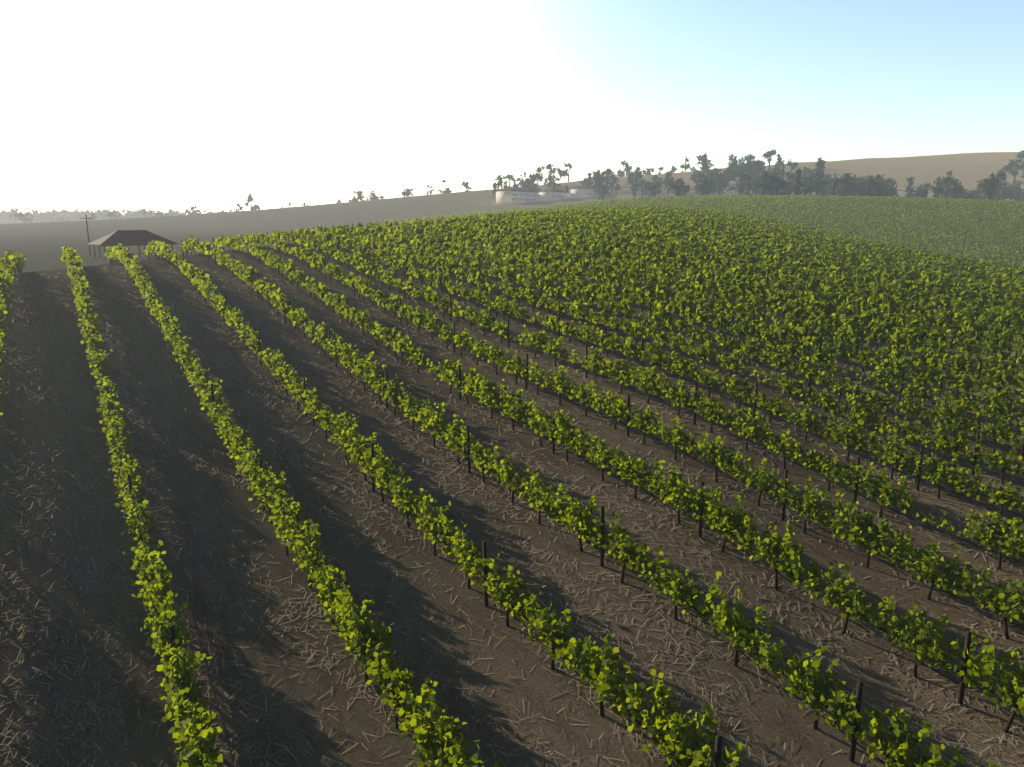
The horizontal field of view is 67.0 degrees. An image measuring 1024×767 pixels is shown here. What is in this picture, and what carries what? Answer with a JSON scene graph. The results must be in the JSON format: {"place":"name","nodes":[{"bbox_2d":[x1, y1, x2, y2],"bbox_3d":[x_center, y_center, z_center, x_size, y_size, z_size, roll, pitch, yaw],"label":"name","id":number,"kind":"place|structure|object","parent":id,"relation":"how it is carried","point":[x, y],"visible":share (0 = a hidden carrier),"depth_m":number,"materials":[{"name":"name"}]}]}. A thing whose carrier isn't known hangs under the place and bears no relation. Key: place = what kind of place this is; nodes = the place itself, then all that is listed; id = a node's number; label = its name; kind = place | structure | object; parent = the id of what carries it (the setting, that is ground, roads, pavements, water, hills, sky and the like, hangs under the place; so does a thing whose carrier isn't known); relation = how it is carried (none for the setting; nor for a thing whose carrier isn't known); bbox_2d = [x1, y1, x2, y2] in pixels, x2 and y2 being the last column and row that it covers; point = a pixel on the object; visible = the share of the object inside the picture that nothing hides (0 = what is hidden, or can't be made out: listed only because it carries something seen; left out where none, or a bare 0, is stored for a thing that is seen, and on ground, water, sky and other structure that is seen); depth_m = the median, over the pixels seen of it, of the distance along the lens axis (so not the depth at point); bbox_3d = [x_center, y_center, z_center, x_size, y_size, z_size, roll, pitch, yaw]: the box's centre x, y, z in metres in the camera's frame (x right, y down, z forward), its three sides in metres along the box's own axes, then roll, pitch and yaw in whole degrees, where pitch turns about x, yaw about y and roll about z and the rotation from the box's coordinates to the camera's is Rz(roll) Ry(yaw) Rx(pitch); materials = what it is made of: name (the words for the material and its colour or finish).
{"place":"outdoors","nodes":[
{"label":"outdoors","id":0,"kind":"place"},
{"bbox_2d":[0,152,1023,766],"bbox_3d":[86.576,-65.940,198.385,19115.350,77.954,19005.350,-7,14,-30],"label":"ground","id":1,"kind":"structure","parent":0,"point":[40,244],"depth_m":20.46,"materials":[{"name":"brown soil"}]},
{"bbox_2d":[80,214,92,254],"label":"utility pole","id":2,"kind":"object","parent":1,"relation":"on","point":[86,218],"visible":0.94,"depth_m":145.20,"materials":[{"name":"brown wood"}]},
{"bbox_2d":[87,230,177,259],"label":"pavilion","id":3,"kind":"structure","parent":1,"relation":"on","point":[128,238],"depth_m":131.37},
{"bbox_2d":[0,154,752,222],"bbox_3d":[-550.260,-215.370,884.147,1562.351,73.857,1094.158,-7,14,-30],"label":"treeline","id":4,"kind":"object","parent":1,"relation":"on","point":[28,216],"depth_m":801.50,"materials":[{"name":"green plant"}]},
{"bbox_2d":[0,244,1023,766],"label":"vine leaves","id":5,"kind":"object","parent":1,"relation":"on","point":[428,732],"visible":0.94,"depth_m":21.92,"materials":[{"name":"green plant"}]},
{"bbox_2d":[0,193,1023,398],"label":"vine leaves","id":6,"kind":"object","parent":1,"relation":"on","point":[989,313],"visible":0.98,"depth_m":74.53,"materials":[{"name":"green plant"}]},
{"bbox_2d":[0,265,1023,766],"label":"soil straw clippings","id":7,"kind":"object","parent":1,"relation":"on","point":[246,601],"visible":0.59,"depth_m":20.21,"materials":[{"name":"plant"}]},
{"bbox_2d":[0,195,1023,766],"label":"vine trellis","id":8,"kind":"object","parent":1,"relation":"on","point":[858,689],"visible":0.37,"depth_m":26.57,"materials":[{"name":"brown wood"}]},
{"bbox_2d":[495,187,537,202],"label":"building","id":9,"kind":"structure","parent":1,"relation":"on","point":[513,195],"depth_m":570.44,"materials":[{"name":"white paint"}]},
{"bbox_2d":[538,189,570,199],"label":"building","id":10,"kind":"structure","parent":1,"relation":"on","point":[552,194],"depth_m":579.62,"materials":[{"name":"white paint"}]},
{"bbox_2d":[570,186,597,196],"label":"building","id":11,"kind":"structure","parent":1,"relation":"on","point":[583,191],"depth_m":583.59,"materials":[{"name":"white paint"}]},
{"bbox_2d":[726,186,745,194],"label":"building","id":12,"kind":"structure","parent":1,"relation":"on","point":[730,191],"depth_m":505.06,"materials":[{"name":"white paint"}]},
{"bbox_2d":[491,149,1023,200],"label":"ridge trees","id":13,"kind":"object","parent":1,"relation":"on","point":[754,181],"depth_m":488.27,"materials":[{"name":"green plant"}]},
{"bbox_2d":[0,0,1023,213],"label":"sky","id":14,"kind":"structure","parent":0,"point":[161,105],"materials":[{"name":"white"}]}
]}

